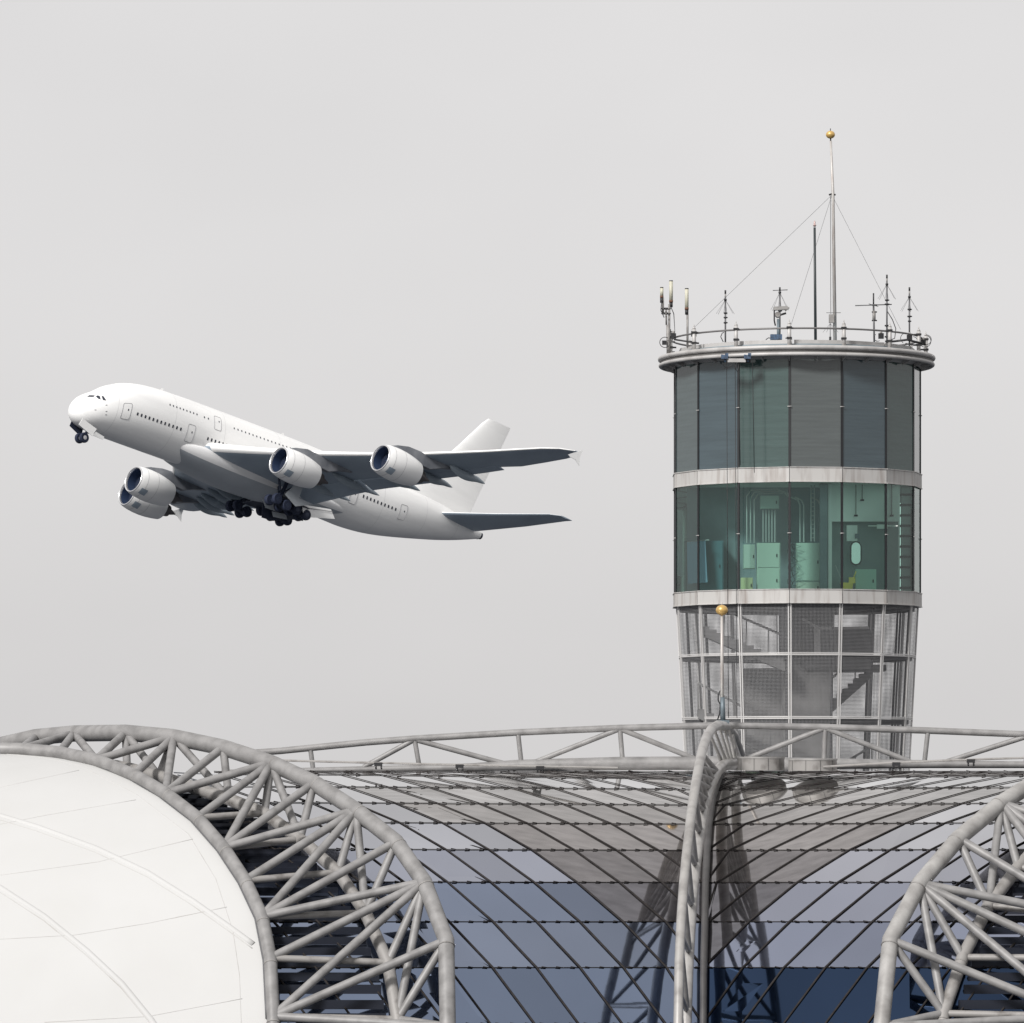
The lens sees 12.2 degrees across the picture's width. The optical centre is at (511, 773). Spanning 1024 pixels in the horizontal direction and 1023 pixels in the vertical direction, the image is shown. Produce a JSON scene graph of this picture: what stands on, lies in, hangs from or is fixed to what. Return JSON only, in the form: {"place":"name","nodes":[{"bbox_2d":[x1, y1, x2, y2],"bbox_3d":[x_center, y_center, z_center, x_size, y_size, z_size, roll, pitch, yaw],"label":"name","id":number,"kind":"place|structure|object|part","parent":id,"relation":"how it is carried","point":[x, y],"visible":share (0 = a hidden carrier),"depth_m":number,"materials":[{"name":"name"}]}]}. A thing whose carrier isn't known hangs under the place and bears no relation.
{"place":"outdoors","nodes":[
{"label":"outdoors","id":0,"kind":"place"},
{"bbox_2d":[68,383,582,539],"bbox_3d":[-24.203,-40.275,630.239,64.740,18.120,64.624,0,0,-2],"label":"airliner","id":1,"kind":"object","parent":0,"point":[220,463],"visible":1,"depth_m":612.55,"materials":[{"name":"white metal"}]},
{"bbox_2d":[120,403,132,419],"bbox_3d":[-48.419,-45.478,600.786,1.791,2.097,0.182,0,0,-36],"label":"door","id":2,"kind":"structure","parent":1,"relation":"in","point":[127,408],"depth_m":600.73,"materials":[{"name":"grey metal"}]},
{"bbox_2d":[184,424,195,442],"bbox_3d":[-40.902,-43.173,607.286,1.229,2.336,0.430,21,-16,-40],"label":"door","id":3,"kind":"structure","parent":1,"relation":"in","point":[191,429],"depth_m":607.22,"materials":[{"name":"grey metal"}]},
{"bbox_2d":[214,416,221,430],"bbox_3d":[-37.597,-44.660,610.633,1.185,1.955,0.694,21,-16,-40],"label":"door","id":4,"kind":"structure","parent":1,"relation":"in","point":[217,420],"depth_m":610.49,"materials":[{"name":"grey metal"}]},
{"bbox_2d":[349,494,357,504],"bbox_3d":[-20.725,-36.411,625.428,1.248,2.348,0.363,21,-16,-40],"label":"door","id":5,"kind":"structure","parent":1,"relation":"in","point":[352,498],"depth_m":625.43,"materials":[{"name":"grey metal"}]},
{"bbox_2d":[397,504,407,519],"bbox_3d":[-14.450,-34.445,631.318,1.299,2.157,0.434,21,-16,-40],"label":"door","id":6,"kind":"structure","parent":1,"relation":"in","point":[403,509],"depth_m":631.26,"materials":[{"name":"grey metal"}]},
{"bbox_2d":[0,0,1023,779],"label":"sky","id":7,"kind":"structure","parent":0,"point":[325,225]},
{"bbox_2d":[174,770,1023,1022],"bbox_3d":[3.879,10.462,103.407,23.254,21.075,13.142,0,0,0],"label":"glass roof","id":8,"kind":"structure","parent":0,"point":[557,892],"depth_m":101.98,"materials":[{"name":"glass"}]},
{"bbox_2d":[0,754,266,1022],"bbox_3d":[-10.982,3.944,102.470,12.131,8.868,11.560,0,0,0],"label":"fabric roof","id":9,"kind":"structure","parent":8,"relation":"attached to","point":[123,900],"depth_m":99.75,"materials":[{"name":"white fabric"}]},
{"bbox_2d":[0,725,455,1022],"bbox_3d":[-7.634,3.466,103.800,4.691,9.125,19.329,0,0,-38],"label":"arched truss","id":10,"kind":"object","parent":8,"relation":"attached to","point":[165,783],"visible":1,"depth_m":100.85,"materials":[{"name":"metal"}]},
{"bbox_2d":[178,793,385,1021],"bbox_3d":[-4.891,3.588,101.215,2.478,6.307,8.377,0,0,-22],"label":"roof louvre","id":11,"kind":"object","parent":8,"relation":"attached to","point":[193,799],"visible":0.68,"depth_m":99.73,"materials":[{"name":"grey metal"}]},
{"bbox_2d":[283,759,617,772],"bbox_3d":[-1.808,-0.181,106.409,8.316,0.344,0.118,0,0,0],"label":"roof rail","id":12,"kind":"object","parent":8,"relation":"on","point":[538,767],"visible":0.92,"depth_m":106.38,"materials":[{"name":"metal"}]},
{"bbox_2d":[221,722,1023,770],"bbox_3d":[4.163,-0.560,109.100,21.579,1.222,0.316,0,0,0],"label":"ridge truss","id":13,"kind":"object","parent":8,"relation":"on","point":[684,761],"visible":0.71,"depth_m":109.04,"materials":[{"name":"metal"}]},
{"bbox_2d":[673,720,744,1022],"bbox_3d":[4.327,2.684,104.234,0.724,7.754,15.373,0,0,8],"label":"valley truss","id":14,"kind":"object","parent":8,"relation":"attached to","point":[706,780],"visible":1,"depth_m":101.71,"materials":[{"name":"metal"}]},
{"bbox_2d":[716,602,728,722],"bbox_3d":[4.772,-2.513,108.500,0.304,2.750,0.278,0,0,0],"label":"lightning mast","id":15,"kind":"object","parent":14,"relation":"on","point":[721,610],"visible":1,"depth_m":108.47,"materials":[{"name":"white metal"}]},
{"bbox_2d":[737,757,784,769],"bbox_3d":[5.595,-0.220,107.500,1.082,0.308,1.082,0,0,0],"label":"ridge drum","id":16,"kind":"object","parent":8,"relation":"on","point":[760,763],"visible":1,"depth_m":107.04,"materials":[{"name":"metal"}]},
{"bbox_2d":[788,759,837,770],"bbox_3d":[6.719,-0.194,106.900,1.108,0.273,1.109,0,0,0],"label":"ridge drum","id":17,"kind":"object","parent":8,"relation":"on","point":[806,764],"visible":1,"depth_m":106.42,"materials":[{"name":"metal"}]},
{"bbox_2d":[823,757,1023,768],"bbox_3d":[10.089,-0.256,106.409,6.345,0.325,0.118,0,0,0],"label":"roof rail","id":18,"kind":"object","parent":8,"relation":"on","point":[969,760],"visible":1,"depth_m":106.38,"materials":[{"name":"metal"}]},
{"bbox_2d":[874,780,1023,1022],"bbox_3d":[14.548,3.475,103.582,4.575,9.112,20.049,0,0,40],"label":"arched truss","id":19,"kind":"object","parent":8,"relation":"attached to","point":[924,891],"visible":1,"depth_m":99.22,"materials":[{"name":"metal"}]},
{"bbox_2d":[954,880,1023,1018],"bbox_3d":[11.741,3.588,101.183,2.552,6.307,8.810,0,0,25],"label":"roof louvre","id":20,"kind":"object","parent":8,"relation":"attached to","point":[990,989],"visible":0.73,"depth_m":99.11,"materials":[{"name":"grey metal"}]},
{"label":"ground","id":21,"kind":"structure","parent":0,"visible":0},
{"bbox_2d":[658,319,935,770],"bbox_3d":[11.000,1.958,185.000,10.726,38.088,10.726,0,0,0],"label":"control tower","id":22,"kind":"structure","parent":21,"relation":"on","point":[837,423],"depth_m":181.79,"materials":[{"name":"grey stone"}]},
{"bbox_2d":[659,300,674,352],"bbox_3d":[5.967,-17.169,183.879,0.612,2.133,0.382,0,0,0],"label":"aerial stand","id":23,"kind":"object","parent":22,"relation":"on","point":[666,342],"visible":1,"depth_m":183.84,"materials":[{"name":"metal"}]},
{"bbox_2d":[660,287,663,312],"bbox_3d":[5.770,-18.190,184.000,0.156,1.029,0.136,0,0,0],"label":"tube aerial","id":24,"kind":"object","parent":23,"relation":"attached to","point":[661,294],"visible":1,"depth_m":183.96,"materials":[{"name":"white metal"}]},
{"bbox_2d":[668,280,672,324],"bbox_3d":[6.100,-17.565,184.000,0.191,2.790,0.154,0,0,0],"label":"tube aerial","id":25,"kind":"object","parent":23,"relation":"attached to","point":[670,292],"visible":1,"depth_m":183.96,"materials":[{"name":"white metal"}]},
{"bbox_2d":[671,331,675,342],"bbox_3d":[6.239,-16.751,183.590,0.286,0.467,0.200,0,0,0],"label":"obstruction lamp","id":26,"kind":"object","parent":22,"relation":"attached to","point":[673,334],"visible":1,"depth_m":183.51,"materials":[{"name":"black metal"}]},
{"bbox_2d":[677,491,686,591],"bbox_3d":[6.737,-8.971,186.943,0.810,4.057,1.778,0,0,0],"label":"window pane","id":27,"kind":"structure","parent":22,"relation":"in","point":[681,496],"depth_m":186.87,"materials":[{"name":"green glass"}]},
{"bbox_2d":[674,339,691,342],"bbox_3d":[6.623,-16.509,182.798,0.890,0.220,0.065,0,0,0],"label":"rail brace","id":28,"kind":"object","parent":22,"relation":"on","point":[682,340],"visible":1,"depth_m":182.77,"materials":[{"name":"black metal"}]},
{"bbox_2d":[676,364,696,472],"bbox_3d":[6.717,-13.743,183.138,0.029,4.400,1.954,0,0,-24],"label":"window pane","id":29,"kind":"structure","parent":22,"relation":"in","point":[686,376],"depth_m":183.17,"materials":[{"name":"glass"}]},
{"bbox_2d":[685,288,688,346],"bbox_3d":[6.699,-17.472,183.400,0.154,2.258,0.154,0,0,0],"label":"tube aerial","id":30,"kind":"object","parent":22,"relation":"on","point":[687,310],"visible":1,"depth_m":183.36,"materials":[{"name":"white metal"}]},
{"bbox_2d":[687,540,707,583],"bbox_3d":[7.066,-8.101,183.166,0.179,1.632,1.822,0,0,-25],"label":"hanging sheet","id":31,"kind":"object","parent":22,"relation":"hanging from","point":[692,560],"visible":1,"depth_m":183.22,"materials":[{"name":"blue fabric"}]},
{"bbox_2d":[700,541,722,590],"bbox_3d":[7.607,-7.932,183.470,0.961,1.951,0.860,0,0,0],"label":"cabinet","id":32,"kind":"object","parent":22,"relation":"on","point":[714,555],"visible":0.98,"depth_m":183.07,"materials":[{"name":"teal paint"}]},
{"bbox_2d":[700,542,721,589],"bbox_3d":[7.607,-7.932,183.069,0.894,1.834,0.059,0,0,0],"label":"door","id":33,"kind":"structure","parent":32,"relation":"in","point":[713,550],"depth_m":183.08,"materials":[{"name":"teal paint"}]},
{"bbox_2d":[699,361,736,469],"bbox_3d":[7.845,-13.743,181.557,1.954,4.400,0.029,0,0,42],"label":"window pane","id":34,"kind":"structure","parent":22,"relation":"in","point":[716,408],"depth_m":181.57,"materials":[{"name":"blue glass"}]},
{"bbox_2d":[716,290,733,341],"bbox_3d":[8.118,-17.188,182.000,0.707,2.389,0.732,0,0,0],"label":"whip aerial","id":35,"kind":"object","parent":22,"relation":"on","point":[725,312],"visible":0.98,"depth_m":181.97,"materials":[{"name":"grey metal"}]},
{"bbox_2d":[721,353,754,717],"bbox_3d":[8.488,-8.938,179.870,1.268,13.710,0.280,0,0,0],"label":"cleaning hoist","id":36,"kind":"object","parent":22,"relation":"hanging from","point":[746,358],"visible":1,"depth_m":179.84,"materials":[{"name":"blue paint"}]},
{"bbox_2d":[740,578,752,588],"bbox_3d":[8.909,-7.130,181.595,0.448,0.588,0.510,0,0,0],"label":"storage box","id":37,"kind":"object","parent":22,"relation":"on","point":[746,583],"visible":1,"depth_m":181.37,"materials":[{"name":"beige paint"}]},
{"bbox_2d":[741,578,751,588],"bbox_3d":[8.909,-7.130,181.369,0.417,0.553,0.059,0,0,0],"label":"door","id":38,"kind":"structure","parent":37,"relation":"in","point":[746,583],"depth_m":181.39,"materials":[{"name":"beige paint"}]},
{"bbox_2d":[743,544,754,568],"bbox_3d":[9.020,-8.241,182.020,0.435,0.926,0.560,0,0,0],"label":"cabinet","id":39,"kind":"object","parent":22,"relation":"attached to","point":[748,556],"visible":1,"depth_m":181.77,"materials":[{"name":"metal"}]},
{"bbox_3d":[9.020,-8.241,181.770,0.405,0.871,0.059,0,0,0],"label":"door","id":40,"kind":"part","parent":39,"relation":"part of","materials":[{"name":"grey paint"}]},
{"bbox_2d":[740,358,787,467],"bbox_3d":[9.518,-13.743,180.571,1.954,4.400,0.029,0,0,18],"label":"window pane","id":41,"kind":"structure","parent":22,"relation":"in","point":[768,390],"depth_m":180.55,"materials":[{"name":"green glass"}]},
{"bbox_2d":[746,488,787,542],"bbox_3d":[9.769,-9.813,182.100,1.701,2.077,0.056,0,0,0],"label":"pipe loop","id":42,"kind":"object","parent":22,"relation":"attached to","point":[777,490],"visible":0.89,"depth_m":182.08,"materials":[{"name":"green"}]},
{"bbox_2d":[756,543,779,588],"bbox_3d":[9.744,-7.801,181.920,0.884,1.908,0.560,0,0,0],"label":"cabinet","id":43,"kind":"object","parent":22,"relation":"on","point":[767,565],"visible":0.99,"depth_m":181.67,"materials":[{"name":"metal"}]},
{"bbox_3d":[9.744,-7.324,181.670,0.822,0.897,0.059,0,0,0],"label":"door","id":44,"kind":"part","parent":43,"relation":"part of","materials":[{"name":"grey paint"}]},
{"bbox_3d":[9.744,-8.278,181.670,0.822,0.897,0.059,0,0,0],"label":"door","id":45,"kind":"part","parent":43,"relation":"part of","materials":[{"name":"grey paint"}]},
{"bbox_2d":[762,510,775,541],"bbox_3d":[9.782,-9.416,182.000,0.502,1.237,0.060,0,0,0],"label":"conduit bank","id":46,"kind":"structure","parent":22,"relation":"attached to","point":[768,525],"depth_m":181.98,"materials":[{"name":"metal"}]},
{"bbox_2d":[760,496,778,508],"bbox_3d":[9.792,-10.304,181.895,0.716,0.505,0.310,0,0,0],"label":"junction box","id":47,"kind":"object","parent":22,"relation":"attached to","point":[769,502],"visible":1,"depth_m":181.77,"materials":[{"name":"grey paint"}]},
{"bbox_2d":[761,496,777,508],"bbox_3d":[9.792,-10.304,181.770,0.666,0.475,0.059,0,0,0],"label":"door","id":48,"kind":"structure","parent":47,"relation":"in","point":[767,502],"depth_m":181.79,"materials":[{"name":"grey paint"}]},
{"bbox_2d":[766,306,791,339],"bbox_3d":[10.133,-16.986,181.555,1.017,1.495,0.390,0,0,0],"label":"floodlight","id":49,"kind":"object","parent":22,"relation":"on","point":[778,336],"visible":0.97,"depth_m":181.45,"materials":[{"name":"grey metal"}]},
{"bbox_2d":[771,287,788,333],"bbox_3d":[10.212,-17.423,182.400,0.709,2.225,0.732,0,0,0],"label":"whip aerial","id":50,"kind":"object","parent":22,"relation":"on","point":[779,292],"visible":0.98,"depth_m":182.38,"materials":[{"name":"grey metal"}]},
{"bbox_2d":[787,543,801,588],"bbox_3d":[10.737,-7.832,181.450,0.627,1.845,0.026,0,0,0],"label":"cable tangle","id":51,"kind":"object","parent":22,"relation":"on","point":[792,570],"visible":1,"depth_m":181.44,"materials":[{"name":"black plastic"}]},
{"bbox_2d":[696,128,899,339],"bbox_3d":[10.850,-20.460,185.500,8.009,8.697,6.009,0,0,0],"label":"lightning mast","id":52,"kind":"object","parent":22,"relation":"on","point":[830,134],"visible":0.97,"depth_m":183.94,"materials":[{"name":"grey metal"}]},
{"bbox_2d":[791,496,818,541],"bbox_3d":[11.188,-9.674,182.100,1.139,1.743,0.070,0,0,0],"label":"vertical pipes","id":53,"kind":"object","parent":22,"relation":"attached to","point":[797,498],"visible":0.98,"depth_m":182.07,"materials":[{"name":"green"}]},
{"bbox_2d":[796,543,819,581],"bbox_3d":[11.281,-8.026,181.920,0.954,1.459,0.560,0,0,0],"label":"cabinet","id":54,"kind":"object","parent":22,"relation":"attached to","point":[808,560],"visible":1,"depth_m":181.67,"materials":[{"name":"metal"}]},
{"bbox_3d":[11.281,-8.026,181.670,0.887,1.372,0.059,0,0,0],"label":"door","id":55,"kind":"part","parent":54,"relation":"part of","materials":[{"name":"grey paint"}]},
{"bbox_2d":[796,582,819,588],"bbox_3d":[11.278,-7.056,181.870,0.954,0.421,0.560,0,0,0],"label":"drawer box","id":56,"kind":"object","parent":22,"relation":"on","point":[808,585],"visible":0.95,"depth_m":181.62,"materials":[{"name":"grey paint"}]},
{"bbox_2d":[797,582,819,588],"bbox_3d":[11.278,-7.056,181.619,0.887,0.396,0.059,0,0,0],"label":"door","id":57,"kind":"structure","parent":56,"relation":"in","point":[803,585],"depth_m":181.61,"materials":[{"name":"grey paint"}]},
{"bbox_2d":[811,485,814,540],"bbox_3d":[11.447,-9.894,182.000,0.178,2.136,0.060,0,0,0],"label":"cable tray","id":58,"kind":"object","parent":22,"relation":"attached to","point":[811,513],"visible":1,"depth_m":181.97,"materials":[{"name":"grey metal"}]},
{"bbox_2d":[813,221,816,339],"bbox_3d":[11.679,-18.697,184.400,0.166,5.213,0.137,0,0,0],"label":"beacon pole","id":59,"kind":"object","parent":22,"relation":"on","point":[815,295],"visible":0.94,"depth_m":184.36,"materials":[{"name":"grey metal"}]},
{"bbox_2d":[791,358,840,466],"bbox_3d":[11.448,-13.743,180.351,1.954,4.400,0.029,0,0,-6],"label":"window pane","id":60,"kind":"structure","parent":22,"relation":"in","point":[815,385],"depth_m":180.33,"materials":[{"name":"grey glass"}]},
{"bbox_2d":[823,312,840,339],"bbox_3d":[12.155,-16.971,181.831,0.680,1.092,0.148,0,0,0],"label":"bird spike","id":61,"kind":"object","parent":22,"relation":"on","point":[830,324],"visible":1,"depth_m":181.79,"materials":[{"name":"grey metal"}]},
{"bbox_2d":[835,565,856,588],"bbox_3d":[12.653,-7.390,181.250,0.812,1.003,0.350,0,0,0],"label":"mop bucket","id":62,"kind":"object","parent":22,"relation":"on","point":[849,585],"visible":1,"depth_m":181.11,"materials":[{"name":"yellow plastic"}]},
{"bbox_2d":[846,525,858,540],"bbox_3d":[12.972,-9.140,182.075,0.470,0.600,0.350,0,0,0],"label":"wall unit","id":63,"kind":"structure","parent":22,"relation":"attached to","point":[851,533],"depth_m":181.95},
{"bbox_2d":[850,541,861,564],"bbox_3d":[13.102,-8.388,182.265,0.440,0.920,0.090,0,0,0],"label":"oval mirror","id":64,"kind":"object","parent":22,"relation":"attached to","point":[855,552],"visible":1,"depth_m":182.22,"materials":[{"name":"green mirror"}]},
{"bbox_2d":[843,359,884,467],"bbox_3d":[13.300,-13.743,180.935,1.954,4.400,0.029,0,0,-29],"label":"window pane","id":65,"kind":"structure","parent":22,"relation":"in","point":[863,382],"depth_m":180.90,"materials":[{"name":"grey glass"}]},
{"bbox_2d":[854,569,875,589],"bbox_3d":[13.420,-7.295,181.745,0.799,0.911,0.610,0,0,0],"label":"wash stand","id":66,"kind":"object","parent":22,"relation":"on","point":[865,578],"visible":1,"depth_m":181.47,"materials":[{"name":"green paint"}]},
{"bbox_2d":[856,570,875,589],"bbox_3d":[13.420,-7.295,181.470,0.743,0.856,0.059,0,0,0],"label":"door","id":67,"kind":"structure","parent":66,"relation":"in","point":[865,579],"depth_m":181.48,"materials":[{"name":"green paint"}]},
{"bbox_2d":[855,293,891,341],"bbox_3d":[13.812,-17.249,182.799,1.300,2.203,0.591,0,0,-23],"label":"yagi aerial","id":68,"kind":"object","parent":22,"relation":"on","point":[874,312],"visible":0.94,"depth_m":182.78,"materials":[{"name":"grey metal"}]},
{"bbox_2d":[874,332,883,341],"bbox_3d":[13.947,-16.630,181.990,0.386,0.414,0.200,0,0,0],"label":"obstruction lamp","id":69,"kind":"object","parent":22,"relation":"attached to","point":[880,335],"visible":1,"depth_m":181.91,"materials":[{"name":"black metal"}]},
{"bbox_2d":[868,524,897,528],"bbox_3d":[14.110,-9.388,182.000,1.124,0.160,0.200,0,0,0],"label":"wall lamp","id":70,"kind":"object","parent":22,"relation":"hanging from","point":[880,526],"visible":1,"depth_m":181.90,"materials":[{"name":"green"}]},
{"bbox_2d":[879,275,895,342],"bbox_3d":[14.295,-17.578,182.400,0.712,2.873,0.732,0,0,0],"label":"whip aerial","id":71,"kind":"object","parent":22,"relation":"on","point":[887,312],"visible":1,"depth_m":182.38,"materials":[{"name":"grey metal"}]},
{"bbox_2d":[890,485,893,515],"bbox_3d":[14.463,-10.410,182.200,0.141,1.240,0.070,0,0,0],"label":"hanging rod","id":72,"kind":"object","parent":22,"relation":"hanging from","point":[891,501],"visible":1,"depth_m":182.19,"materials":[{"name":"black metal"}]},
{"bbox_2d":[887,362,912,470],"bbox_3d":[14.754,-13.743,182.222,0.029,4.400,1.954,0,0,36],"label":"window pane","id":73,"kind":"structure","parent":22,"relation":"in","point":[899,376],"depth_m":182.19,"materials":[{"name":"grey glass"}]},
{"bbox_2d":[900,492,900,590],"bbox_3d":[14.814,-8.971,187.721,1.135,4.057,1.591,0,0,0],"label":"window pane","id":74,"kind":"structure","parent":22,"relation":"in","point":[900,492],"depth_m":187.19,"materials":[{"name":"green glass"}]},
{"bbox_2d":[900,487,911,590],"bbox_3d":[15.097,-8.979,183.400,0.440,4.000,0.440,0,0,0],"label":"ladder","id":75,"kind":"object","parent":22,"relation":"attached to","point":[905,536],"visible":1,"depth_m":183.22,"materials":[{"name":"grey metal"}]},
{"bbox_2d":[892,339,921,343],"bbox_3d":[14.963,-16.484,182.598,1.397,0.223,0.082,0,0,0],"label":"rail brace","id":76,"kind":"object","parent":22,"relation":"on","point":[910,340],"visible":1,"depth_m":182.57,"materials":[{"name":"black metal"}]},
{"bbox_2d":[900,287,916,345],"bbox_3d":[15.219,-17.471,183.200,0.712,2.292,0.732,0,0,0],"label":"whip aerial","id":77,"kind":"object","parent":22,"relation":"on","point":[909,309],"visible":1,"depth_m":183.17,"materials":[{"name":"grey metal"}]},
{"bbox_2d":[900,332,916,345],"bbox_3d":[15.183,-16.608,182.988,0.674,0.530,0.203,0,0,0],"label":"obstruction lamp","id":78,"kind":"object","parent":22,"relation":"attached to","point":[909,336],"visible":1,"depth_m":182.91,"materials":[{"name":"black metal"}]},
{"bbox_2d":[911,489,919,592],"bbox_3d":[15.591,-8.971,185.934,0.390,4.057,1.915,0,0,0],"label":"window pane","id":79,"kind":"structure","parent":22,"relation":"in","point":[916,492],"depth_m":185.46,"materials":[{"name":"green glass"}]},
{"bbox_2d":[914,366,919,472],"bbox_3d":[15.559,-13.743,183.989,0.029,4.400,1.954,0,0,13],"label":"window pane","id":80,"kind":"structure","parent":22,"relation":"in","point":[916,369],"depth_m":184.16,"materials":[{"name":"glass"}]},
{"bbox_2d":[921,335,931,346],"bbox_3d":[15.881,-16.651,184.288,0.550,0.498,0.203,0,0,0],"label":"obstruction lamp","id":81,"kind":"object","parent":22,"relation":"attached to","point":[923,340],"visible":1,"depth_m":184.21,"materials":[{"name":"black metal"}]}
]}

